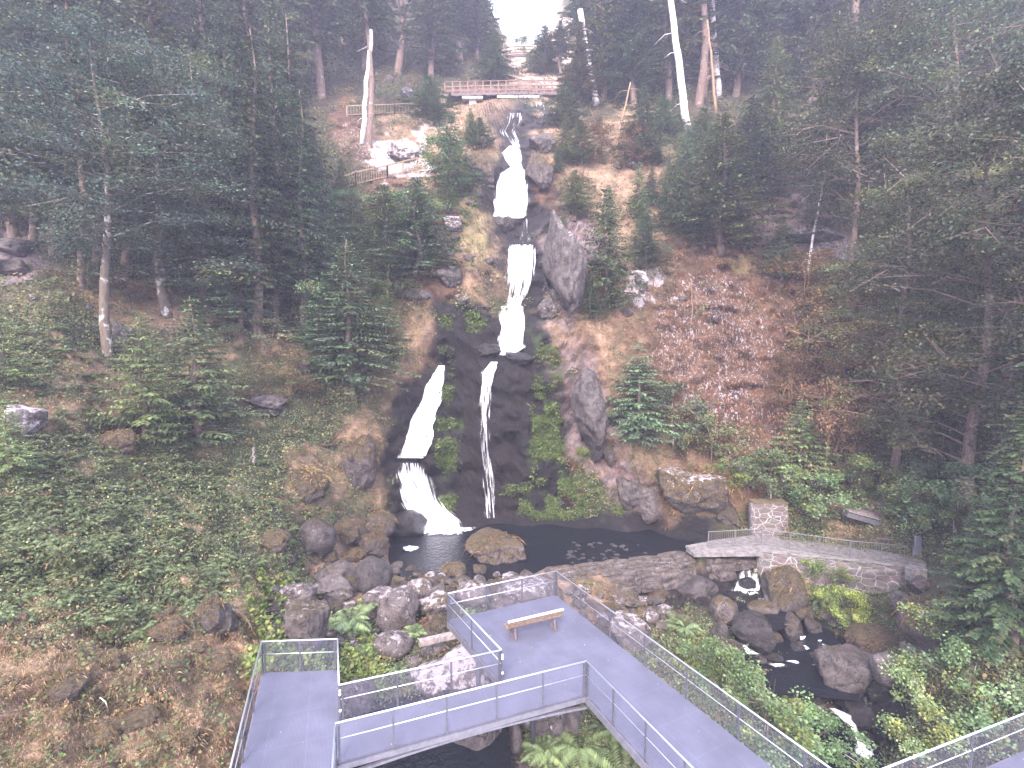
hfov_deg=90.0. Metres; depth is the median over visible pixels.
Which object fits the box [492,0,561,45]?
sky
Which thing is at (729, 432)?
bush
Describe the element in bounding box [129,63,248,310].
spruce tree
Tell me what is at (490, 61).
fir tree
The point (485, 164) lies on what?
boulder
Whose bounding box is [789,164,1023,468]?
broadleaf tree
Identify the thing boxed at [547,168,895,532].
cliff tufts
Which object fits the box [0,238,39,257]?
boulder
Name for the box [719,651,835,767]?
bush
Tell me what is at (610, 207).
fir tree
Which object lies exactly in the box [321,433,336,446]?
boulder
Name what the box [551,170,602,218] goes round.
fir tree
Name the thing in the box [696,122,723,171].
fir tree
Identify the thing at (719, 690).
rock
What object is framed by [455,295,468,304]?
rock
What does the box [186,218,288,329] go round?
fir tree
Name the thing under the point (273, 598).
rock
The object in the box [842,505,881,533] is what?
board shelter
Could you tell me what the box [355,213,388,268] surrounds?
fir tree
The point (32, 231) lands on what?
spruce tree
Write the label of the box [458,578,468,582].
cobble
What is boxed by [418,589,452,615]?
boulder
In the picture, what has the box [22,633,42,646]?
rock
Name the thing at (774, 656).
boulder
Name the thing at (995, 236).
broadleaf tree
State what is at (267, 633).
rock
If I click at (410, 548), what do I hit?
foam
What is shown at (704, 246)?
rock
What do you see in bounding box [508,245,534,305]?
waterfall
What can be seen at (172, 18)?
spruce tree
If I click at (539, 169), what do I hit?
boulder
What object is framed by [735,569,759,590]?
waterfall
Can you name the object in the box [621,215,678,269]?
fir tree
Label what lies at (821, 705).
rock
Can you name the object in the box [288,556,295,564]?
rock
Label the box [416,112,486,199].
fir tree
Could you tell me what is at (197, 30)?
spruce tree
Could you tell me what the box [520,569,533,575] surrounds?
cobble
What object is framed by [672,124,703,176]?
fir tree
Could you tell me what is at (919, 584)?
boulder
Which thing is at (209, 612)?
boulder
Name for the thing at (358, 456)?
boulder
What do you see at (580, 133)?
fir tree
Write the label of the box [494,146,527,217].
waterfall
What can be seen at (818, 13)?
spruce tree
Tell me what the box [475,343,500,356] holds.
boulder
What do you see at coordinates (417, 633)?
fern
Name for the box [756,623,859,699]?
water
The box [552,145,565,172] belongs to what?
fir tree
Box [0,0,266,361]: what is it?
broadleaf tree
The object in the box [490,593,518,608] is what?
boulder
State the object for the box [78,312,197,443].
fir tree
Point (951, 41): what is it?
spruce tree
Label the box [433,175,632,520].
moss
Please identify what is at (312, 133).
fir tree
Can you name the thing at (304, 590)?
boulder
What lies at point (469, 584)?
boulder
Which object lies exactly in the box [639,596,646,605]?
cobble
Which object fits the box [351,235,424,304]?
fir tree
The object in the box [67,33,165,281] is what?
spruce tree
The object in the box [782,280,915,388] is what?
dry bush
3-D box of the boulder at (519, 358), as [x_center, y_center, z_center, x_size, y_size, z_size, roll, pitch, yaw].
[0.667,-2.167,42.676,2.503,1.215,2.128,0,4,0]
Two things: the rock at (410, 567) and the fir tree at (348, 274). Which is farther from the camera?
the fir tree at (348, 274)
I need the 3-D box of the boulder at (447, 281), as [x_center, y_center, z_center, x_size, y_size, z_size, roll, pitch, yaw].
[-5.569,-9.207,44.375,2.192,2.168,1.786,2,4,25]
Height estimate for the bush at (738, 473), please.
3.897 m
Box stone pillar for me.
[747,499,788,536]
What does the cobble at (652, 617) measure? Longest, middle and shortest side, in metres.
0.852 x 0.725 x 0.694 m
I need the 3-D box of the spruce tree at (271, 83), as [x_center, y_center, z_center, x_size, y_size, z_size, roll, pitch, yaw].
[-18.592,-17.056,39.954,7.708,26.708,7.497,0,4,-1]
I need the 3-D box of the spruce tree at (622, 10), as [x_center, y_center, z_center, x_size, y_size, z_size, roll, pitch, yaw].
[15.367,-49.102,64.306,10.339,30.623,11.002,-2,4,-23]
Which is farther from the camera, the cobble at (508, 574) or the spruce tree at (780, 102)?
the spruce tree at (780, 102)
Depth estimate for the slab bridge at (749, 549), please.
34.46 m
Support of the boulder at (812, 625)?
on the hillside
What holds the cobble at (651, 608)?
on the hillside
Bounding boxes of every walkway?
[229,638,341,767]
[335,649,587,767]
[447,570,830,767]
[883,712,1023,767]
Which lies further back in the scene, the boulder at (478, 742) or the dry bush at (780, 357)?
the dry bush at (780, 357)
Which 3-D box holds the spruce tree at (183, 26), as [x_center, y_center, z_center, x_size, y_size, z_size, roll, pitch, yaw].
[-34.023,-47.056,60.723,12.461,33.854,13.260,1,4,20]
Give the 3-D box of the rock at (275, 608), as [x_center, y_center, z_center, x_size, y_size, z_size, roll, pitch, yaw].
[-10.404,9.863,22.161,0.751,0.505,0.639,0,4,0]
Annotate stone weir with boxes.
[544,551,756,594]
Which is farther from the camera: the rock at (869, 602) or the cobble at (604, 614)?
the rock at (869, 602)
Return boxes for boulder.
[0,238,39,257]
[0,259,30,275]
[4,404,48,438]
[28,294,37,302]
[40,667,92,703]
[85,304,91,310]
[99,428,140,454]
[111,703,157,732]
[112,321,135,349]
[145,614,189,643]
[195,594,227,635]
[202,653,234,675]
[217,602,238,635]
[245,394,288,410]
[258,408,278,417]
[258,528,289,554]
[279,582,317,600]
[284,598,331,650]
[287,466,331,504]
[296,362,310,378]
[298,517,336,558]
[314,560,355,581]
[314,573,357,601]
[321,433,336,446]
[321,549,338,562]
[334,517,360,545]
[340,431,379,490]
[340,547,365,562]
[340,678,372,717]
[353,555,392,593]
[357,532,388,557]
[362,586,391,608]
[364,509,398,536]
[372,629,413,660]
[375,585,420,631]
[386,75,393,82]
[387,141,418,161]
[390,509,427,537]
[400,87,413,102]
[402,289,432,304]
[403,654,423,670]
[406,578,433,598]
[410,644,489,698]
[417,614,449,637]
[418,141,426,153]
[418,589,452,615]
[420,642,447,660]
[436,266,460,287]
[441,560,465,575]
[442,216,462,233]
[445,581,458,591]
[454,728,501,750]
[455,575,470,579]
[455,580,492,607]
[461,527,526,564]
[463,150,496,185]
[472,301,490,307]
[473,564,486,573]
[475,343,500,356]
[477,136,490,147]
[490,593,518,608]
[495,216,514,230]
[501,575,552,602]
[505,351,533,364]
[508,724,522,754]
[510,752,535,767]
[523,708,565,738]
[526,149,552,189]
[528,133,555,152]
[538,277,559,318]
[542,210,587,312]
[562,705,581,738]
[571,368,607,463]
[594,601,621,616]
[602,439,616,467]
[611,610,651,653]
[613,590,641,606]
[616,476,640,510]
[630,478,661,523]
[635,270,647,291]
[646,589,668,596]
[654,463,737,514]
[676,575,718,598]
[709,594,738,623]
[710,620,728,637]
[715,482,747,527]
[719,639,743,655]
[731,610,777,654]
[738,577,755,590]
[747,599,778,613]
[761,565,813,611]
[764,652,782,661]
[773,631,782,642]
[775,175,815,201]
[779,612,802,640]
[783,230,843,244]
[790,641,805,650]
[795,204,847,227]
[795,605,814,620]
[804,616,822,632]
[809,643,873,700]
[816,605,843,621]
[841,698,875,728]
[844,621,899,653]
[857,731,875,741]
[868,651,904,687]
[888,590,908,612]
[892,593,947,650]
[900,641,930,668]
[906,575,930,592]
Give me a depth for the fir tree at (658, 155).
54.32 m
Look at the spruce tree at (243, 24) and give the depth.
47.19 m
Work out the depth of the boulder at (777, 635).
28.73 m
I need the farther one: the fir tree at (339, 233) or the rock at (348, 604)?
the fir tree at (339, 233)
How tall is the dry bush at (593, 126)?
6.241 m
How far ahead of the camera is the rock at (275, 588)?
23.73 m
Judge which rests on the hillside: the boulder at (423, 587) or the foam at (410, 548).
the boulder at (423, 587)
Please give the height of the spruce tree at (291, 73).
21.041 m
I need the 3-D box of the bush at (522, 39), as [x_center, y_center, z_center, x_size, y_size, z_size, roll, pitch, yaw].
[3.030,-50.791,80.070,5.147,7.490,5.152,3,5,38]
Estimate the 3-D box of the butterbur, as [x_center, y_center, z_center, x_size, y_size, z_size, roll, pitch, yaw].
[-0.177,11.403,21.942,23.823,6.131,8.922,0,4,-3]
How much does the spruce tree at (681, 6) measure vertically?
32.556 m
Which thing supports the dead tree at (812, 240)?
on the hillside
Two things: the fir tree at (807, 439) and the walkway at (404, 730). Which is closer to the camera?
the walkway at (404, 730)
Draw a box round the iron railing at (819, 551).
[707,529,914,564]
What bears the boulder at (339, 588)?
on the hillside
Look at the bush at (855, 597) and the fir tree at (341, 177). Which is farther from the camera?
the fir tree at (341, 177)
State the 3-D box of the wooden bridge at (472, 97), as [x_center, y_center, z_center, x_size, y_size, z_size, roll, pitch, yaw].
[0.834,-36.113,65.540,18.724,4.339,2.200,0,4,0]
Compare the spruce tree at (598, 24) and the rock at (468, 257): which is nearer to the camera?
the rock at (468, 257)
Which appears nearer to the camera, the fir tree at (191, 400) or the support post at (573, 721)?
the support post at (573, 721)
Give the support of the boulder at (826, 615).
on the hillside
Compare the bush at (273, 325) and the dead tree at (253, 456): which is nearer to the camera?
the dead tree at (253, 456)
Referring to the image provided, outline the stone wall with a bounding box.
[754,549,927,595]
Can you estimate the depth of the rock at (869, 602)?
30.23 m
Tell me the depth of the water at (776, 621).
29.83 m
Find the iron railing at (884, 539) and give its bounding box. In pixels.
[875,538,898,547]
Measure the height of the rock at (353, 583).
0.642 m
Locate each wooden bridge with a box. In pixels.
[444,80,589,104]
[506,46,535,57]
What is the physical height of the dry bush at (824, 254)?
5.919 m
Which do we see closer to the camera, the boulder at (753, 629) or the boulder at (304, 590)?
the boulder at (304, 590)
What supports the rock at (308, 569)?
on the hillside
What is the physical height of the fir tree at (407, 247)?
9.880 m
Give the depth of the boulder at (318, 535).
29.65 m
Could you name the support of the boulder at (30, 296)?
on the hillside
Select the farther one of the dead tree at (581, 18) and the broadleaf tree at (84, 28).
the dead tree at (581, 18)
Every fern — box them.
[328,605,374,635]
[348,639,378,657]
[353,598,377,614]
[385,661,410,680]
[404,623,427,637]
[462,609,474,614]
[520,734,565,767]
[549,722,619,767]
[588,725,635,767]
[664,611,706,640]
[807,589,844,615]
[833,607,858,622]
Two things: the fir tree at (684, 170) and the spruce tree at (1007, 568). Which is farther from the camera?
the fir tree at (684, 170)
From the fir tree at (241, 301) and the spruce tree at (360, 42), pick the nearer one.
the fir tree at (241, 301)
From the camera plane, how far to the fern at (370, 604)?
25.99 m
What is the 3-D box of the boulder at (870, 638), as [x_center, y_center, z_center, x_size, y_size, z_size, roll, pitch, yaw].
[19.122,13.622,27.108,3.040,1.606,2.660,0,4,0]
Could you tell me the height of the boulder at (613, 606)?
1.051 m
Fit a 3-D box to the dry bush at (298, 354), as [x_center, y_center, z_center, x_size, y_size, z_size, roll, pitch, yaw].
[-15.676,-0.229,36.060,4.840,4.690,5.677,0,4,-2]
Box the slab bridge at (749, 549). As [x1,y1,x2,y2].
[685,535,772,556]
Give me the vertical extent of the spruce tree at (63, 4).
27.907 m
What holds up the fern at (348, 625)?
on the hillside
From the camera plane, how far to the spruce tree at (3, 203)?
33.33 m
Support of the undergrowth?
on the hillside
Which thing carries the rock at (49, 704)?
on the hillside
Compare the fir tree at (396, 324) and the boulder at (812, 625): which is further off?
the fir tree at (396, 324)
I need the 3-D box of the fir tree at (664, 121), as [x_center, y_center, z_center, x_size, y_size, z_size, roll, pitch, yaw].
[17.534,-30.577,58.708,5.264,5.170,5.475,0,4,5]
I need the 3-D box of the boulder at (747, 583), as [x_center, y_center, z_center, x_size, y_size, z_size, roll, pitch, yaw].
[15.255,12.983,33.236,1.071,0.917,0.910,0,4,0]
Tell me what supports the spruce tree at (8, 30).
on the hillside
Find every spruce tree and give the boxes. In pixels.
[0,0,44,242]
[0,0,116,258]
[0,1,73,237]
[0,16,52,275]
[4,0,72,216]
[30,0,108,289]
[47,0,118,264]
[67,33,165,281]
[69,0,151,211]
[85,0,233,285]
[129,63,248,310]
[137,0,243,99]
[166,0,238,154]
[173,0,295,85]
[176,0,261,273]
[194,28,312,340]
[212,0,290,146]
[224,0,331,320]
[230,0,330,99]
[263,18,337,215]
[265,91,342,326]
[278,0,366,98]
[318,8,350,46]
[331,0,406,70]
[340,0,396,148]
[388,0,411,76]
[396,0,472,81]
[431,0,491,61]
[458,0,507,59]
[545,20,573,77]
[555,21,606,105]
[556,0,597,49]
[566,0,636,99]
[595,0,672,109]
[599,0,671,103]
[630,0,710,100]
[678,0,758,96]
[684,0,716,108]
[694,0,787,96]
[743,36,818,169]
[745,0,827,86]
[757,0,874,103]
[773,11,889,205]
[833,0,877,18]
[839,0,942,208]
[842,0,876,92]
[848,0,951,78]
[903,0,1016,98]
[926,406,1023,666]
[933,508,998,646]
[936,0,1023,114]
[958,304,1023,506]
[968,2,1023,116]
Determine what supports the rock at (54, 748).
on the hillside
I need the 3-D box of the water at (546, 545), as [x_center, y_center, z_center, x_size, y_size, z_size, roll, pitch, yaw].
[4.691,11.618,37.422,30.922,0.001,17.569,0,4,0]
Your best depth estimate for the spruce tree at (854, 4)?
63.01 m
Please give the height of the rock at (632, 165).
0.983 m
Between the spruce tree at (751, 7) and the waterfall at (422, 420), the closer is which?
the waterfall at (422, 420)
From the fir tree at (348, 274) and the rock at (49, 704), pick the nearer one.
the rock at (49, 704)
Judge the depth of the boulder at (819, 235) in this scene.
47.79 m
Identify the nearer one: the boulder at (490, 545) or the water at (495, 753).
the water at (495, 753)
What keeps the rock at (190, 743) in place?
on the hillside
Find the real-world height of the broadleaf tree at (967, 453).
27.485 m
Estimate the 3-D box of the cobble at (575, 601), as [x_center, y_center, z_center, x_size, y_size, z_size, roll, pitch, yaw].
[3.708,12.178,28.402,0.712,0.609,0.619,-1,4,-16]
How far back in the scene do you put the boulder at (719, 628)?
26.77 m
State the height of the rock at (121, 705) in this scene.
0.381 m
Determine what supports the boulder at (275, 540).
on the hillside
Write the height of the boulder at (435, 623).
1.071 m
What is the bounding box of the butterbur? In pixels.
[238,566,745,712]
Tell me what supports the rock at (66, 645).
on the hillside
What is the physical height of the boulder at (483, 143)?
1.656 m
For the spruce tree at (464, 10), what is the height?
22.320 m
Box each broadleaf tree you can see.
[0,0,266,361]
[2,39,307,318]
[148,57,257,259]
[750,0,1023,319]
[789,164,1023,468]
[810,0,1023,294]
[822,67,1023,504]
[828,119,1019,362]
[890,153,1023,415]
[903,29,1023,451]
[956,141,1023,402]
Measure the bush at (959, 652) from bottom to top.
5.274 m
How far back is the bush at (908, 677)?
21.13 m
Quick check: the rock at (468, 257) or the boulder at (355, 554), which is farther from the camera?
the rock at (468, 257)
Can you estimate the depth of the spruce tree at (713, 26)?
64.57 m
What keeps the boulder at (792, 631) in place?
on the hillside
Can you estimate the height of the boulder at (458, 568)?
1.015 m
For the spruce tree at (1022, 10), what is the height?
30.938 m
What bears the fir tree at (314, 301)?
on the hillside
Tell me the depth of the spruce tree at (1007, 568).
20.22 m
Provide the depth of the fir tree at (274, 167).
43.62 m
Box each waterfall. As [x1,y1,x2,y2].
[397,366,443,457]
[399,463,464,530]
[417,425,432,455]
[480,362,496,517]
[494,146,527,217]
[498,306,524,354]
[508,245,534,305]
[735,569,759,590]
[743,645,757,653]
[830,708,872,753]
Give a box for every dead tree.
[251,447,255,465]
[358,29,372,144]
[577,8,599,105]
[604,82,638,145]
[659,0,691,131]
[690,280,692,324]
[694,19,728,114]
[698,0,732,98]
[794,191,821,279]
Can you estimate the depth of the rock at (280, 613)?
22.13 m
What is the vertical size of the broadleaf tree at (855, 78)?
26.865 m
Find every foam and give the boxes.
[403,546,417,550]
[423,527,471,534]
[771,644,823,666]
[856,748,872,758]
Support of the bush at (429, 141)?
on the hillside
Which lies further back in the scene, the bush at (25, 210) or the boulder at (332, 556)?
the bush at (25, 210)
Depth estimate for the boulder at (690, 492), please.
38.19 m
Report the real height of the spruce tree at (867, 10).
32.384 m
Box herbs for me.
[0,37,1023,767]
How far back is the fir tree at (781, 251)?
46.39 m
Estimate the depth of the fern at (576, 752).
18.60 m
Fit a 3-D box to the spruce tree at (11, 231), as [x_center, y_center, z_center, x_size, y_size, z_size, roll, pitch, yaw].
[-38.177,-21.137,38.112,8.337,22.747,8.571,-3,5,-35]
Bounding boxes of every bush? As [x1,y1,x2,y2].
[1,184,117,234]
[112,233,196,275]
[227,316,295,356]
[237,348,332,399]
[289,277,356,345]
[329,188,372,212]
[374,187,450,223]
[416,132,463,173]
[511,32,539,66]
[556,445,590,470]
[570,114,626,164]
[602,118,669,169]
[627,378,718,449]
[669,410,753,464]
[676,634,764,707]
[701,455,774,489]
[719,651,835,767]
[727,445,804,498]
[759,245,854,307]
[763,347,824,415]
[768,374,881,482]
[774,470,874,524]
[780,696,881,767]
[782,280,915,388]
[799,556,859,597]
[806,450,886,500]
[812,584,874,628]
[830,315,921,426]
[871,457,968,523]
[873,651,974,766]
[886,457,1021,535]
[896,601,1022,677]
[899,630,1023,758]
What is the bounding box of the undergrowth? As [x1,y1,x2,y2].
[0,36,1023,767]
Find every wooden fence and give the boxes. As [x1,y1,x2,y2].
[329,157,418,188]
[346,103,413,115]
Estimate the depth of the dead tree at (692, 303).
43.80 m
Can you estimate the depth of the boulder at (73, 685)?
13.78 m
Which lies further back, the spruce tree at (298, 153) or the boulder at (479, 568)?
the spruce tree at (298, 153)
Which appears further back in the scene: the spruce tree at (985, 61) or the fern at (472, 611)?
the spruce tree at (985, 61)
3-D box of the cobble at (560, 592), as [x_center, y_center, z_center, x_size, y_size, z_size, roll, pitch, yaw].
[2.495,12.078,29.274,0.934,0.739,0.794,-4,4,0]
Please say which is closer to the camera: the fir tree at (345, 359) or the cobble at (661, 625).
the cobble at (661, 625)
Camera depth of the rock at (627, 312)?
43.74 m
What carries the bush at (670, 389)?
on the hillside
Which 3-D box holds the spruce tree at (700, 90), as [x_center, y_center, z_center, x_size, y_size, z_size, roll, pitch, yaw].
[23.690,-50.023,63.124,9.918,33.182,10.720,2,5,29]
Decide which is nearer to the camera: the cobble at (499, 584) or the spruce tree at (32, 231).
the cobble at (499, 584)
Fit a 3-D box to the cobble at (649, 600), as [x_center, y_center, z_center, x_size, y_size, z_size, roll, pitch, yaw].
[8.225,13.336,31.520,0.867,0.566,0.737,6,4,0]
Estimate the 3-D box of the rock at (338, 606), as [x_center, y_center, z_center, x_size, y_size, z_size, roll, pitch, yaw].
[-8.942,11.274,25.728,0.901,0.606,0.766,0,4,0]
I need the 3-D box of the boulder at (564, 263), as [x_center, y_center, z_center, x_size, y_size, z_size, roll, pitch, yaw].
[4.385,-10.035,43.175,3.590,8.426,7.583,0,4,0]
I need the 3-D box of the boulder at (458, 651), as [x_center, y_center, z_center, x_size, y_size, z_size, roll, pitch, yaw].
[-2.641,12.332,21.375,3.402,1.900,2.692,2,4,24]
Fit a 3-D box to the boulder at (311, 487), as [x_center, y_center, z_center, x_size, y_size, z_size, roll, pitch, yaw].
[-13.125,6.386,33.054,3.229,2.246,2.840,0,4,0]
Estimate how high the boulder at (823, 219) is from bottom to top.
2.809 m
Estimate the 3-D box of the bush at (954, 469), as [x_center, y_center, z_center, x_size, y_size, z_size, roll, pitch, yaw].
[26.628,7.846,29.948,6.742,6.852,5.963,0,4,-5]
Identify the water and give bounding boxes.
[352,692,511,767]
[388,523,694,581]
[646,591,797,630]
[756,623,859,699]
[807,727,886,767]
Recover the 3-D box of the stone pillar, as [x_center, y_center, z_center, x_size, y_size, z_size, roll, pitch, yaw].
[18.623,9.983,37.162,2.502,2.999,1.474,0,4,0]
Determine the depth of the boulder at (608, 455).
40.91 m
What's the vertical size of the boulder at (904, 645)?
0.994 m
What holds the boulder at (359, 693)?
on the hillside
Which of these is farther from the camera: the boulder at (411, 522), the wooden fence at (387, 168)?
the wooden fence at (387, 168)
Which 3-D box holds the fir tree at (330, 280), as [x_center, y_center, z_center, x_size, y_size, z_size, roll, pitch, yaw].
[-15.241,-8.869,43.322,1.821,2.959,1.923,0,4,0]
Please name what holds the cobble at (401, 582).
on the hillside
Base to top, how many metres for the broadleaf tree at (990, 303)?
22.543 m
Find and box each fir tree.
[0,311,47,390]
[0,400,49,481]
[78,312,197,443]
[125,296,270,451]
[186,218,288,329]
[229,128,319,239]
[236,155,354,306]
[276,239,421,400]
[280,281,347,348]
[299,180,370,277]
[304,126,345,226]
[322,266,338,290]
[330,157,348,201]
[335,223,352,265]
[335,242,360,297]
[337,238,365,280]
[338,187,367,233]
[339,184,426,247]
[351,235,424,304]
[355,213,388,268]
[356,281,421,369]
[362,176,473,285]
[397,233,415,268]
[403,203,429,240]
[405,74,461,119]
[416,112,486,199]
[426,94,444,126]
[432,158,464,215]
[444,92,452,107]
[460,108,476,137]
[460,113,479,145]
[461,117,497,147]
[470,30,521,82]
[520,25,567,74]
[540,79,593,129]
[549,113,581,163]
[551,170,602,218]
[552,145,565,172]
[555,120,608,164]
[561,211,568,228]
[575,280,610,320]
[581,188,645,310]
[597,185,620,227]
[605,342,688,446]
[609,85,673,166]
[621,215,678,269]
[622,162,653,217]
[631,192,655,231]
[640,165,709,236]
[640,167,663,205]
[647,94,689,134]
[649,139,667,166]
[656,112,801,257]
[656,180,668,209]
[657,155,675,189]
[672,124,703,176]
[676,107,729,146]
[676,169,694,201]
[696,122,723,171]
[702,95,797,206]
[727,114,780,159]
[748,216,808,281]
[759,400,846,498]
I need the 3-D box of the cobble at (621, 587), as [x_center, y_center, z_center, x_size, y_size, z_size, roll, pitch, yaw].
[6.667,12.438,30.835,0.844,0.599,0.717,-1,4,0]
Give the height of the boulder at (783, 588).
3.109 m
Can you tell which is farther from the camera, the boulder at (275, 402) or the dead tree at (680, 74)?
the dead tree at (680, 74)
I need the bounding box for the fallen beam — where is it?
[418,631,455,646]
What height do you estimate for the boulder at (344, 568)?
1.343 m
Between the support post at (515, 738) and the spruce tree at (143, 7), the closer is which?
the support post at (515, 738)
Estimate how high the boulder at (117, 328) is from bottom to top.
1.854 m
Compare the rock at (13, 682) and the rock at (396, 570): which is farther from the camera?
the rock at (396, 570)
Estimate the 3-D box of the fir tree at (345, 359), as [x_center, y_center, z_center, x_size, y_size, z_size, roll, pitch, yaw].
[-12.983,-4.182,39.000,9.645,13.253,10.040,4,6,44]
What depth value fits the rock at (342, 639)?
22.92 m
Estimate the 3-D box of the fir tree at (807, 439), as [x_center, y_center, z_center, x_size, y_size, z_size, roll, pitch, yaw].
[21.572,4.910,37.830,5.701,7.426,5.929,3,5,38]
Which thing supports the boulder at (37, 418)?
on the hillside
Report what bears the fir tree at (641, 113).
on the hillside
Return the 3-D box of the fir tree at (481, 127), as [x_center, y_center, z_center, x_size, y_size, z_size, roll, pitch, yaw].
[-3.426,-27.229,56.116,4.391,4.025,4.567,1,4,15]
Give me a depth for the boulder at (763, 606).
30.45 m
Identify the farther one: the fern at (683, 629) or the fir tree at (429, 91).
the fir tree at (429, 91)
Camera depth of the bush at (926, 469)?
33.33 m
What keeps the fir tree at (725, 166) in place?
on the hillside
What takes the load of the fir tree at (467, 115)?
on the hillside
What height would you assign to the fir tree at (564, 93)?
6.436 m
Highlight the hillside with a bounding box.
[0,0,1023,767]
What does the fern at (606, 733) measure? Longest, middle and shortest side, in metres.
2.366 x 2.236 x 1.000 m
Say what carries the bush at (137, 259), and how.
on the hillside
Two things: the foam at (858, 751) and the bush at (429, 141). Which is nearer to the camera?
the foam at (858, 751)
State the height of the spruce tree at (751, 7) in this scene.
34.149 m
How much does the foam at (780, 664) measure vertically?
0.057 m
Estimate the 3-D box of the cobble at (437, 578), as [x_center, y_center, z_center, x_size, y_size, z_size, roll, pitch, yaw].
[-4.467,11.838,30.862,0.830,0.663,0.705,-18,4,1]
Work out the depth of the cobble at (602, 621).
27.01 m
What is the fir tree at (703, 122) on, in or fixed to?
on the hillside
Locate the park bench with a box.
[503,608,563,640]
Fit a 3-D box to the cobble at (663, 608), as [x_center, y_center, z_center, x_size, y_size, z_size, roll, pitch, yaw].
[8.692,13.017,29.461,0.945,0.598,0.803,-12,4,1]
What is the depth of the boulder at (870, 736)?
23.66 m
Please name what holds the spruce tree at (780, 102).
on the hillside
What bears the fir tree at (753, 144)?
on the hillside
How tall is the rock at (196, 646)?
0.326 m
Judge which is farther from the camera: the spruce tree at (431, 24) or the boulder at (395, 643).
the spruce tree at (431, 24)
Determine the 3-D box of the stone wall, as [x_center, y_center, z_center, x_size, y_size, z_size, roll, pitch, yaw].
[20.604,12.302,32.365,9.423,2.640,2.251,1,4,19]
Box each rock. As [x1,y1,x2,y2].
[7,679,20,686]
[10,612,32,626]
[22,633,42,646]
[32,669,64,687]
[41,700,62,708]
[46,741,69,757]
[55,640,71,651]
[81,728,116,749]
[96,647,129,670]
[110,695,133,704]
[113,699,135,713]
[141,683,159,695]
[144,605,175,623]
[154,687,174,703]
[163,586,180,597]
[169,736,198,753]
[174,670,183,677]
[180,727,199,741]
[190,641,207,653]
[233,690,242,699]
[262,626,279,638]
[264,586,280,594]
[264,605,280,616]
[265,594,279,601]
[269,600,283,608]
[271,611,282,619]
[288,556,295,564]
[301,567,311,574]
[309,557,318,564]
[324,629,337,642]
[329,601,343,612]
[333,634,344,646]
[341,600,356,612]
[341,637,358,649]
[342,631,356,641]
[346,576,354,581]
[350,580,358,591]
[363,612,375,623]
[371,627,379,632]
[391,561,402,567]
[391,565,400,574]
[405,565,415,570]
[412,572,421,575]
[422,614,433,622]
[447,232,459,240]
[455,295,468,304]
[463,255,473,261]
[465,200,474,206]
[468,187,476,193]
[484,258,492,263]
[612,297,623,303]
[613,162,622,168]
[620,308,633,316]
[624,161,636,169]
[676,295,686,301]
[699,241,710,250]
[714,635,727,640]
[714,684,727,697]
[756,655,766,663]
[811,697,821,702]
[812,702,827,714]
[825,703,835,714]
[831,621,839,627]
[858,599,875,610]
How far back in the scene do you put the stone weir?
32.84 m
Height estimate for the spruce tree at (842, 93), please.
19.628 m
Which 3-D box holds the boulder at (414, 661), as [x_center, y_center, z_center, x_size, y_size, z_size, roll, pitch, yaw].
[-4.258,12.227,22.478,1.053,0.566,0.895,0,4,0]
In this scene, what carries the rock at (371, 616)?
on the hillside
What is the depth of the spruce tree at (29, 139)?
42.10 m
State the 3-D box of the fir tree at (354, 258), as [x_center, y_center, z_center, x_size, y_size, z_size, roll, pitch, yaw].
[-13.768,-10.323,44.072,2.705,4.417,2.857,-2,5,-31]
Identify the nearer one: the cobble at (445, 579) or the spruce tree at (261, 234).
the cobble at (445, 579)
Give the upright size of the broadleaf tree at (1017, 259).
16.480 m
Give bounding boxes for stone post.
[914,536,921,555]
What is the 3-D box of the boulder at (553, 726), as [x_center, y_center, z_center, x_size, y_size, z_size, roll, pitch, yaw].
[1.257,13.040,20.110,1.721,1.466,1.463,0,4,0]
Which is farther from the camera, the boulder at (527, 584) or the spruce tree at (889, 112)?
the spruce tree at (889, 112)
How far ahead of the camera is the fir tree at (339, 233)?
43.29 m
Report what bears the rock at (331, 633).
on the hillside
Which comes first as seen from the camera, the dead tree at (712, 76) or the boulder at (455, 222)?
the boulder at (455, 222)
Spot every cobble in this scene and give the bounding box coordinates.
[396,580,407,585]
[422,571,434,577]
[430,574,443,582]
[431,584,445,592]
[440,576,449,584]
[446,578,457,584]
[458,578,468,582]
[474,574,485,581]
[486,579,494,584]
[491,580,501,589]
[493,571,500,577]
[502,572,515,578]
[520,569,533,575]
[558,588,563,599]
[566,584,576,593]
[572,597,583,608]
[574,587,586,597]
[577,584,589,594]
[588,598,596,607]
[595,592,603,598]
[596,612,611,624]
[597,617,608,626]
[606,596,613,601]
[616,585,628,591]
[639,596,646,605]
[640,595,652,604]
[645,606,657,613]
[645,611,659,624]
[650,595,660,603]
[655,621,667,630]
[657,604,671,614]
[660,613,667,619]
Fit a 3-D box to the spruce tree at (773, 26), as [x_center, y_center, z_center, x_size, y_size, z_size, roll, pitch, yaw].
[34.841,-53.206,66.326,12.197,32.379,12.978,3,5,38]
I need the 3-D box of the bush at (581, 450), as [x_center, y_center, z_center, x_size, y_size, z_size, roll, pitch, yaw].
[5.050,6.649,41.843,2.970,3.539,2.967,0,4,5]
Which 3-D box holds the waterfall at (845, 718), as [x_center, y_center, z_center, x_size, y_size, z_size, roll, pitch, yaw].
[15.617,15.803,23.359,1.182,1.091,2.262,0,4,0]
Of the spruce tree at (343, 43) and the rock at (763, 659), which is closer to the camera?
the rock at (763, 659)
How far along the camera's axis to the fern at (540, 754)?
18.74 m
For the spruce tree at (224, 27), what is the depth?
40.32 m
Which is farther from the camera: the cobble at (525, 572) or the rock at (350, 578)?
the cobble at (525, 572)
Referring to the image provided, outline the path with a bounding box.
[764,536,926,568]

